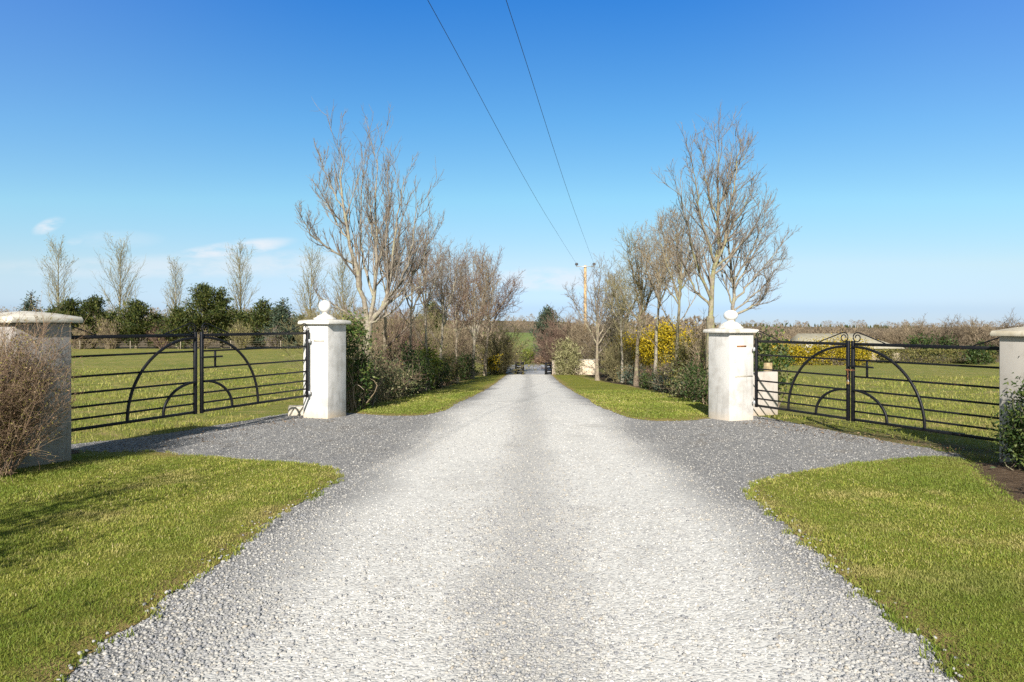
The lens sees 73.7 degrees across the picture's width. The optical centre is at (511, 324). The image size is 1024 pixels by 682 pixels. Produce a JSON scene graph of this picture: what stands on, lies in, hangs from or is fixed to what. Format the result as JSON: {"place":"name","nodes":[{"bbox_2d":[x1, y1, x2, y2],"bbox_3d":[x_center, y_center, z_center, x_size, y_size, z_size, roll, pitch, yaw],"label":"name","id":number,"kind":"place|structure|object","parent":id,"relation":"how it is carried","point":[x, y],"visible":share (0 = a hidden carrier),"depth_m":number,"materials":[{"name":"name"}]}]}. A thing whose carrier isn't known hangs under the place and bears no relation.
{"place":"outdoors","nodes":[
{"label":"outdoors","id":0,"kind":"place"},
{"bbox_2d":[448,328,564,351],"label":"pasture","id":1,"kind":"structure","parent":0,"point":[528,336],"depth_m":293.83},
{"bbox_2d":[0,0,1023,327],"label":"sky","id":2,"kind":"structure","parent":0,"point":[891,132],"materials":[{"name":"blue"}]},
{"bbox_2d":[56,374,968,681],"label":"driveway","id":3,"kind":"structure","parent":0,"point":[520,390],"depth_m":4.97,"materials":[{"name":"gravel"}]},
{"bbox_2d":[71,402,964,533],"bbox_3d":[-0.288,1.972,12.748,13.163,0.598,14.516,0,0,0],"label":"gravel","id":4,"kind":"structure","parent":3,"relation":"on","point":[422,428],"depth_m":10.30,"materials":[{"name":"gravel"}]},
{"bbox_2d":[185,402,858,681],"bbox_3d":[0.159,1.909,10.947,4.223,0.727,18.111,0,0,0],"label":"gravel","id":5,"kind":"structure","parent":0,"point":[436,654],"depth_m":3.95,"materials":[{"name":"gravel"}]},
{"bbox_2d":[71,317,1008,462],"bbox_3d":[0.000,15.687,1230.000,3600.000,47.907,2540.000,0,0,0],"label":"ground","id":6,"kind":"structure","parent":0,"point":[185,360],"depth_m":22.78,"materials":[{"name":"plant"}]},
{"bbox_2d":[0,311,82,468],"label":"gate pillar","id":7,"kind":"structure","parent":6,"relation":"on","point":[61,451],"depth_m":8.62,"materials":[{"name":"concrete"}]},
{"bbox_2d":[71,323,196,431],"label":"metal gate","id":8,"kind":"structure","parent":7,"relation":"attached to","point":[193,336],"depth_m":10.43,"materials":[{"name":"metal"}]},
{"bbox_2d":[0,294,92,483],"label":"twiggy bush","id":9,"kind":"object","parent":6,"relation":"on","point":[12,422],"visible":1,"depth_m":7.84,"materials":[{"name":"brown plant"}]},
{"bbox_2d":[33,232,79,306],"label":"poplar tree","id":10,"kind":"object","parent":6,"relation":"on","point":[58,257],"visible":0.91,"depth_m":95.88,"materials":[{"name":"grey plant"}]},
{"bbox_2d":[49,296,92,348],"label":"pine tree","id":11,"kind":"object","parent":6,"relation":"on","point":[71,304],"visible":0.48,"depth_m":85.43,"materials":[{"name":"green plant"}]},
{"bbox_2d":[71,324,96,348],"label":"bare shrub","id":12,"kind":"object","parent":6,"relation":"on","point":[82,341],"visible":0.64,"depth_m":84.39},
{"bbox_2d":[71,292,115,348],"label":"pine tree","id":13,"kind":"object","parent":6,"relation":"on","point":[94,303],"visible":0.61,"depth_m":86.43,"materials":[{"name":"green plant"}]},
{"bbox_2d":[89,316,125,348],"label":"bare shrub","id":14,"kind":"object","parent":6,"relation":"on","point":[110,342],"visible":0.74,"depth_m":85.03,"materials":[{"name":"plant"}]},
{"bbox_2d":[94,232,145,347],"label":"poplar tree","id":15,"kind":"object","parent":6,"relation":"on","point":[120,261],"visible":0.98,"depth_m":94.82,"materials":[{"name":"grey plant"}]},
{"bbox_2d":[100,295,162,348],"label":"pine tree","id":16,"kind":"object","parent":6,"relation":"on","point":[132,316],"visible":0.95,"depth_m":86.07,"materials":[{"name":"green plant"}]},
{"bbox_2d":[160,255,192,346],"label":"poplar tree","id":17,"kind":"object","parent":6,"relation":"on","point":[174,293],"visible":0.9,"depth_m":98.94,"materials":[{"name":"grey plant"}]},
{"bbox_2d":[154,307,202,348],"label":"pine tree","id":18,"kind":"object","parent":6,"relation":"on","point":[172,321],"visible":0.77,"depth_m":85.23,"materials":[{"name":"green plant"}]},
{"bbox_2d":[164,281,238,347],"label":"pine tree","id":19,"kind":"object","parent":6,"relation":"on","point":[204,294],"visible":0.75,"depth_m":87.09,"materials":[{"name":"green plant"}]},
{"bbox_2d":[204,286,238,347],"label":"pine tree","id":20,"kind":"object","parent":6,"relation":"on","point":[220,299],"visible":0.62,"depth_m":88.38,"materials":[{"name":"green plant"}]},
{"bbox_2d":[221,310,256,347],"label":"pine tree","id":21,"kind":"object","parent":6,"relation":"on","point":[241,318],"visible":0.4,"depth_m":88.07,"materials":[{"name":"green plant"}]},
{"bbox_2d":[227,319,252,347],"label":"bare shrub","id":22,"kind":"object","parent":6,"relation":"on","point":[238,340],"visible":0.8,"depth_m":83.84,"materials":[{"name":"plant"}]},
{"bbox_2d":[222,238,259,310],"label":"poplar tree","id":23,"kind":"object","parent":6,"relation":"on","point":[239,295],"visible":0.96,"depth_m":95.81,"materials":[{"name":"grey plant"}]},
{"bbox_2d":[243,296,282,347],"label":"pine tree","id":24,"kind":"object","parent":6,"relation":"on","point":[258,312],"visible":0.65,"depth_m":87.40,"materials":[{"name":"green plant"}]},
{"bbox_2d":[0,306,534,330],"bbox_3d":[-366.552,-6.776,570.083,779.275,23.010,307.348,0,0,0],"label":"woods","id":25,"kind":"object","parent":6,"relation":"on","point":[360,309],"visible":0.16,"depth_m":497.28,"materials":[{"name":"plant"}]},
{"bbox_2d":[252,297,302,348],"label":"spruce tree","id":26,"kind":"object","parent":6,"relation":"on","point":[280,311],"visible":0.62,"depth_m":86.15,"materials":[{"name":"green plant"}]},
{"bbox_2d":[290,243,329,319],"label":"poplar tree","id":27,"kind":"object","parent":6,"relation":"on","point":[308,291],"visible":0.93,"depth_m":96.84,"materials":[{"name":"grey plant"}]},
{"bbox_2d":[298,300,350,418],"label":"gate pillar","id":28,"kind":"structure","parent":6,"relation":"on","point":[326,399],"depth_m":14.04,"materials":[{"name":"white stone"}]},
{"bbox_2d":[200,323,310,412],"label":"metal gate","id":29,"kind":"structure","parent":28,"relation":"attached to","point":[202,367],"depth_m":12.31,"materials":[{"name":"metal"}]},
{"bbox_2d":[273,291,381,377],"bbox_3d":[-6.400,0.598,24.465,3.777,3.734,3.738,0,0,0],"label":"bare shrub","id":30,"kind":"object","parent":6,"relation":"on","point":[335,315],"visible":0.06,"depth_m":24.05,"materials":[{"name":"plant"}]},
{"bbox_2d":[326,248,361,315],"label":"poplar tree","id":31,"kind":"object","parent":6,"relation":"on","point":[342,270],"visible":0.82,"depth_m":97.97,"materials":[{"name":"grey plant"}]},
{"bbox_2d":[294,96,444,399],"bbox_3d":[-4.117,-2.183,20.528,4.319,9.216,3.862,0,0,0],"label":"bare tree","id":32,"kind":"object","parent":6,"relation":"on","point":[371,318],"visible":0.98,"depth_m":20.24,"materials":[{"name":"brown plant"}]},
{"bbox_2d":[339,297,407,365],"bbox_3d":[-6.169,0.781,29.752,3.945,4.204,4.196,0,0,0],"label":"bare shrub","id":33,"kind":"object","parent":6,"relation":"on","point":[381,327],"visible":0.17,"depth_m":29.88,"materials":[{"name":"plant"}]},
{"bbox_2d":[359,315,429,394],"bbox_3d":[-4.224,1.085,22.523,3.120,2.834,2.723,0,0,-25],"label":"bare shrub","id":34,"kind":"object","parent":6,"relation":"on","point":[390,347],"visible":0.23,"depth_m":22.52,"materials":[{"name":"plant"}]},
{"bbox_2d":[357,190,444,356],"bbox_3d":[-3.754,-0.988,22.948,3.146,7.110,2.514,0,0,37],"label":"bare tree","id":35,"kind":"object","parent":6,"relation":"on","point":[383,285],"visible":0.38,"depth_m":22.97,"materials":[{"name":"brown plant"}]},
{"bbox_2d":[381,233,444,370],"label":"bare tree","id":36,"kind":"object","parent":6,"relation":"on","point":[411,307],"visible":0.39,"depth_m":27.00,"materials":[{"name":"brown plant"}]},
{"bbox_2d":[378,301,449,369],"bbox_3d":[-5.598,0.852,36.282,4.485,4.821,5.272,0,0,34],"label":"bare shrub","id":37,"kind":"object","parent":6,"relation":"on","point":[413,337],"visible":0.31,"depth_m":35.95,"materials":[{"name":"plant"}]},
{"bbox_2d":[388,328,446,394],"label":"hedge shrub","id":38,"kind":"object","parent":6,"relation":"on","point":[421,363],"visible":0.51,"depth_m":25.79,"materials":[{"name":"green plant"}]},
{"bbox_2d":[396,218,451,390],"bbox_3d":[-4.123,-0.909,30.299,2.842,7.841,3.900,0,0,-9],"label":"bare tree","id":39,"kind":"object","parent":6,"relation":"on","point":[435,282],"visible":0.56,"depth_m":29.95,"materials":[{"name":"brown plant"}]},
{"bbox_2d":[390,309,460,357],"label":"bare shrub","id":40,"kind":"object","parent":6,"relation":"on","point":[429,327],"visible":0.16,"depth_m":43.63,"materials":[{"name":"plant"}]},
{"bbox_2d":[346,373,506,415],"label":"grass verge","id":41,"kind":"object","parent":6,"relation":"on","point":[480,382],"depth_m":26.21,"materials":[{"name":"plant"}]},
{"bbox_2d":[340,304,382,412],"bbox_3d":[-3.716,0.810,15.792,1.545,2.612,1.850,0,0,0],"label":"ivy shrub","id":42,"kind":"object","parent":41,"relation":"on","point":[354,329],"visible":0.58,"depth_m":15.62,"materials":[{"name":"green plant"}]},
{"bbox_2d":[339,312,404,402],"bbox_3d":[-4.204,1.034,18.468,2.684,2.830,2.573,0,0,0],"label":"hedge shrub","id":43,"kind":"object","parent":41,"relation":"on","point":[378,360],"visible":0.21,"depth_m":18.52,"materials":[{"name":"green plant"}]},
{"bbox_2d":[350,352,406,406],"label":"hedge shrub","id":44,"kind":"object","parent":41,"relation":"on","point":[374,385],"visible":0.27,"depth_m":17.00,"materials":[{"name":"green plant"}]},
{"bbox_2d":[369,354,421,401],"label":"hedge shrub","id":45,"kind":"object","parent":41,"relation":"on","point":[394,375],"visible":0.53,"depth_m":20.11,"materials":[{"name":"green plant"}]},
{"bbox_2d":[377,344,427,397],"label":"hedge shrub","id":46,"kind":"object","parent":41,"relation":"on","point":[405,391],"visible":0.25,"depth_m":22.53,"materials":[{"name":"green plant"}]},
{"bbox_2d":[447,351,484,380],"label":"hedge shrub","id":47,"kind":"object","parent":41,"relation":"on","point":[468,365],"visible":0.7,"depth_m":45.06,"materials":[{"name":"green plant"}]},
{"bbox_2d":[446,239,502,378],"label":"bare tree","id":48,"kind":"object","parent":41,"relation":"on","point":[474,331],"visible":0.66,"depth_m":46.91,"materials":[{"name":"brown plant"}]},
{"bbox_2d":[456,240,526,375],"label":"bare tree","id":49,"kind":"object","parent":41,"relation":"on","point":[495,315],"visible":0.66,"depth_m":53.67,"materials":[{"name":"brown plant"}]},
{"bbox_2d":[481,352,503,374],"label":"gorse bush","id":50,"kind":"object","parent":41,"relation":"on","point":[493,366],"visible":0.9,"depth_m":56.18,"materials":[{"name":"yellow plant"}]},
{"bbox_2d":[413,340,447,390],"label":"hedge shrub","id":51,"kind":"object","parent":6,"relation":"on","point":[435,359],"visible":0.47,"depth_m":29.97,"materials":[{"name":"green plant"}]},
{"bbox_2d":[417,300,451,346],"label":"tree","id":52,"kind":"object","parent":6,"relation":"on","point":[437,314],"visible":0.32,"depth_m":69.23,"materials":[{"name":"brown plant"}]},
{"bbox_2d":[418,353,453,388],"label":"hedge shrub","id":53,"kind":"object","parent":6,"relation":"on","point":[445,373],"visible":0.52,"depth_m":33.03,"materials":[{"name":"green plant"}]},
{"bbox_2d":[415,232,472,387],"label":"bare tree","id":54,"kind":"object","parent":6,"relation":"on","point":[441,301],"visible":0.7,"depth_m":33.92,"materials":[{"name":"brown plant"}]},
{"bbox_2d":[437,351,467,384],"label":"hedge shrub","id":55,"kind":"object","parent":6,"relation":"on","point":[457,368],"visible":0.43,"depth_m":38.04,"materials":[{"name":"plant"}]},
{"bbox_2d":[424,242,491,382],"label":"bare tree","id":56,"kind":"object","parent":6,"relation":"on","point":[455,320],"visible":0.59,"depth_m":39.84,"materials":[{"name":"brown plant"}]},
{"bbox_2d":[427,313,492,367],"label":"bare shrub","id":57,"kind":"object","parent":6,"relation":"on","point":[452,336],"visible":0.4,"depth_m":51.59,"materials":[{"name":"plant"}]},
{"bbox_2d":[453,323,510,360],"bbox_3d":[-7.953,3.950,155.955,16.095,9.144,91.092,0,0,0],"label":"bare shrub","id":58,"kind":"object","parent":6,"relation":"on","point":[481,333],"visible":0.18,"depth_m":117.74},
{"bbox_2d":[465,319,537,373],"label":"round bush","id":59,"kind":"object","parent":6,"relation":"on","point":[505,349],"visible":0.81,"depth_m":58.45,"materials":[{"name":"plant"}]},
{"bbox_2d":[0,389,1023,681],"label":"grass","id":60,"kind":"structure","parent":6,"relation":"on","point":[424,403],"depth_m":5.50,"materials":[{"name":"plant"}]},
{"bbox_2d":[526,305,568,356],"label":"evergreen tree","id":61,"kind":"object","parent":6,"relation":"on","point":[541,316],"visible":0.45,"depth_m":99.50,"materials":[{"name":"green plant"}]},
{"bbox_2d":[524,304,583,369],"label":"round bush","id":62,"kind":"object","parent":6,"relation":"on","point":[539,341],"visible":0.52,"depth_m":64.06,"materials":[{"name":"plant"}]},
{"bbox_2d":[545,335,589,374],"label":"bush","id":63,"kind":"object","parent":6,"relation":"on","point":[570,356],"visible":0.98,"depth_m":56.49,"materials":[{"name":"green plant"}]},
{"bbox_2d":[538,307,611,359],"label":"bare shrub","id":64,"kind":"object","parent":6,"relation":"on","point":[575,336],"visible":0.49,"depth_m":61.82,"materials":[{"name":"plant"}]},
{"bbox_2d":[557,359,594,374],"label":"boundary wall","id":65,"kind":"structure","parent":6,"relation":"on","point":[583,369],"depth_m":57.88,"materials":[{"name":"stone"}]},
{"bbox_2d":[580,321,636,377],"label":"bare shrub","id":66,"kind":"object","parent":6,"relation":"on","point":[602,345],"visible":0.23,"depth_m":50.58,"materials":[{"name":"plant"}]},
{"bbox_2d":[589,268,638,378],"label":"bare tree","id":67,"kind":"object","parent":6,"relation":"on","point":[614,316],"visible":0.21,"depth_m":47.72,"materials":[{"name":"brown plant"}]},
{"bbox_2d":[592,253,646,382],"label":"bare tree","id":68,"kind":"object","parent":6,"relation":"on","point":[620,312],"visible":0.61,"depth_m":41.93,"materials":[{"name":"brown plant"}]},
{"bbox_2d":[598,335,651,381],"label":"bare shrub","id":69,"kind":"object","parent":6,"relation":"on","point":[612,359],"visible":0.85,"depth_m":43.00,"materials":[{"name":"brown plant"}]},
{"bbox_2d":[551,374,708,420],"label":"grass verge","id":70,"kind":"object","parent":6,"relation":"on","point":[572,382],"depth_m":25.12,"materials":[{"name":"plant"}]},
{"bbox_2d":[561,253,631,380],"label":"bare tree","id":71,"kind":"object","parent":70,"relation":"on","point":[598,324],"visible":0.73,"depth_m":44.82,"materials":[{"name":"brown plant"}]},
{"bbox_2d":[669,349,708,404],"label":"hedge shrub","id":72,"kind":"object","parent":70,"relation":"on","point":[702,394],"visible":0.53,"depth_m":18.73,"materials":[{"name":"green plant"}]},
{"bbox_2d":[603,327,662,368],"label":"gorse bush","id":73,"kind":"object","parent":6,"relation":"on","point":[640,351],"visible":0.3,"depth_m":47.43,"materials":[{"name":"yellow plant"}]},
{"bbox_2d":[604,221,667,385],"bbox_3d":[6.770,-1.022,36.025,3.427,8.717,3.491,0,0,-42],"label":"bare tree","id":74,"kind":"object","parent":6,"relation":"on","point":[641,292],"visible":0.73,"depth_m":35.89,"materials":[{"name":"brown plant"}]},
{"bbox_2d":[564,312,718,356],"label":"woods","id":75,"kind":"object","parent":6,"relation":"on","point":[684,323],"visible":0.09,"depth_m":122.03,"materials":[{"name":"plant"}]},
{"bbox_2d":[622,320,681,370],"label":"gorse bush","id":76,"kind":"object","parent":6,"relation":"on","point":[652,336],"visible":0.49,"depth_m":47.67,"materials":[{"name":"yellow plant"}]},
{"bbox_2d":[626,207,698,384],"bbox_3d":[7.308,-1.412,33.734,3.688,9.274,4.167,0,0,0],"label":"bare tree","id":77,"kind":"object","parent":6,"relation":"on","point":[650,280],"visible":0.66,"depth_m":33.94,"materials":[{"name":"brown plant"}]},
{"bbox_2d":[651,366,682,393],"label":"hedge shrub","id":78,"kind":"object","parent":6,"relation":"on","point":[662,385],"visible":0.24,"depth_m":27.09,"materials":[{"name":"green plant"}]},
{"bbox_2d":[647,314,697,365],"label":"gorse bush","id":79,"kind":"object","parent":6,"relation":"on","point":[667,329],"visible":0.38,"depth_m":48.04,"materials":[{"name":"yellow plant"}]},
{"bbox_2d":[636,207,712,376],"bbox_3d":[6.730,-1.183,29.013,3.528,8.266,3.240,0,0,28],"label":"bare tree","id":80,"kind":"object","parent":6,"relation":"on","point":[678,293],"visible":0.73,"depth_m":29.01,"materials":[{"name":"brown plant"}]},
{"bbox_2d":[650,328,705,392],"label":"hedge shrub","id":81,"kind":"object","parent":6,"relation":"on","point":[685,354],"visible":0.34,"depth_m":24.39,"materials":[{"name":"green plant"}]},
{"bbox_2d":[660,360,703,399],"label":"hedge shrub","id":82,"kind":"object","parent":6,"relation":"on","point":[678,393],"visible":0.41,"depth_m":22.18,"materials":[{"name":"green plant"}]},
{"bbox_2d":[648,324,719,389],"bbox_3d":[6.730,1.324,25.529,3.181,2.935,3.374,0,0,0],"label":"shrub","id":83,"kind":"object","parent":6,"relation":"on","point":[679,356],"visible":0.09,"depth_m":25.19,"materials":[{"name":"brown plant"}]},
{"bbox_2d":[651,101,776,393],"bbox_3d":[5.723,-2.310,19.985,4.833,9.388,2.788,0,0,-40],"label":"bare tree","id":84,"kind":"object","parent":6,"relation":"on","point":[733,220],"visible":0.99,"depth_m":20.17,"materials":[{"name":"brown plant"}]},
{"bbox_2d":[677,308,751,382],"bbox_3d":[6.258,0.936,21.120,2.317,2.966,2.090,0,0,32],"label":"coppice shrub","id":85,"kind":"object","parent":6,"relation":"on","point":[703,351],"visible":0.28,"depth_m":21.29,"materials":[{"name":"plant"}]},
{"bbox_2d":[703,310,758,420],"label":"gate pillar","id":86,"kind":"structure","parent":6,"relation":"on","point":[730,369],"depth_m":13.62,"materials":[{"name":"white stone"}]},
{"bbox_2d":[752,331,849,420],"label":"metal gate","id":87,"kind":"structure","parent":86,"relation":"attached to","point":[845,344],"depth_m":12.45,"materials":[{"name":"metal"}]},
{"bbox_2d":[703,170,801,320],"bbox_3d":[7.409,-1.285,21.083,2.283,7.504,3.476,0,0,40],"label":"bare tree","id":88,"kind":"object","parent":6,"relation":"on","point":[732,279],"visible":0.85,"depth_m":21.10,"materials":[{"name":"brown plant"}]},
{"bbox_2d":[753,371,777,415],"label":"garden wall","id":89,"kind":"structure","parent":6,"relation":"on","point":[767,386],"depth_m":14.75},
{"bbox_2d":[525,317,1023,334],"bbox_3d":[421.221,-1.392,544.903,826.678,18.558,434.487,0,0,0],"label":"woods","id":90,"kind":"object","parent":6,"relation":"on","point":[861,325],"visible":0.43,"depth_m":491.17,"materials":[{"name":"plant"}]},
{"bbox_2d":[753,323,803,407],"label":"evergreen shrub","id":91,"kind":"object","parent":6,"relation":"on","point":[774,361],"visible":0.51,"depth_m":16.64,"materials":[{"name":"green plant"}]},
{"bbox_2d":[787,336,829,364],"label":"gorse bush","id":92,"kind":"object","parent":6,"relation":"on","point":[810,354],"visible":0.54,"depth_m":60.56,"materials":[{"name":"yellow plant"}]},
{"bbox_2d":[669,325,998,349],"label":"woods","id":93,"kind":"object","parent":6,"relation":"on","point":[840,330],"visible":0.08,"depth_m":129.42,"materials":[{"name":"plant"}]},
{"bbox_2d":[808,331,866,365],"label":"gorse bush","id":94,"kind":"object","parent":6,"relation":"on","point":[832,353],"visible":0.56,"depth_m":60.12,"materials":[{"name":"yellow plant"}]},
{"bbox_2d":[790,333,904,360],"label":"farm shed","id":95,"kind":"structure","parent":6,"relation":"on","point":[804,336],"depth_m":73.82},
{"bbox_2d":[836,334,885,365],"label":"gorse bush","id":96,"kind":"object","parent":6,"relation":"on","point":[867,354],"visible":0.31,"depth_m":60.47,"materials":[{"name":"yellow plant"}]},
{"bbox_2d":[873,323,912,349],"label":"bare willow","id":97,"kind":"object","parent":6,"relation":"on","point":[895,340],"visible":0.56,"depth_m":127.45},
{"bbox_2d":[900,313,938,352],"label":"bare willow","id":98,"kind":"object","parent":6,"relation":"on","point":[906,334],"visible":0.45,"depth_m":118.08,"materials":[{"name":"plant"}]},
{"bbox_2d":[903,330,960,360],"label":"dark bush","id":99,"kind":"object","parent":6,"relation":"on","point":[916,340],"visible":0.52,"depth_m":73.79,"materials":[{"name":"green plant"}]},
{"bbox_2d":[875,348,997,363],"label":"clipped hedge","id":100,"kind":"object","parent":6,"relation":"on","point":[888,353],"visible":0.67,"depth_m":65.58,"materials":[{"name":"green plant"}]},
{"bbox_2d":[916,314,976,353],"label":"bare willow","id":101,"kind":"object","parent":6,"relation":"on","point":[957,334],"visible":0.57,"depth_m":110.97,"materials":[{"name":"plant"}]},
{"bbox_2d":[956,316,998,352],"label":"bare willow","id":102,"kind":"object","parent":6,"relation":"on","point":[972,330],"visible":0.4,"depth_m":121.36,"materials":[{"name":"plant"}]},
{"bbox_2d":[961,338,998,364],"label":"dark bush","id":103,"kind":"object","parent":6,"relation":"on","point":[974,355],"visible":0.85,"depth_m":62.75,"materials":[{"name":"green plant"}]},
{"bbox_2d":[969,462,1023,503],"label":"soil bed","id":104,"kind":"object","parent":6,"relation":"on","point":[1013,479],"visible":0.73,"depth_m":7.83,"materials":[{"name":"soil"}]},
{"bbox_2d":[982,356,1023,471],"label":"glossy bush","id":105,"kind":"object","parent":104,"relation":"on","point":[1015,434],"visible":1,"depth_m":8.27,"materials":[{"name":"green plant"}]},
{"bbox_2d":[990,327,1023,461],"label":"gate pillar","id":106,"kind":"structure","parent":6,"relation":"on","point":[1011,345],"depth_m":8.88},
{"bbox_2d":[849,332,998,441],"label":"metal gate","id":107,"kind":"structure","parent":106,"relation":"attached to","point":[854,345],"depth_m":10.64,"materials":[{"name":"metal"}]},
{"bbox_2d":[750,457,1023,681],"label":"lawn","id":108,"kind":"structure","parent":0,"point":[933,613],"depth_m":4.93,"materials":[{"name":"plant"}]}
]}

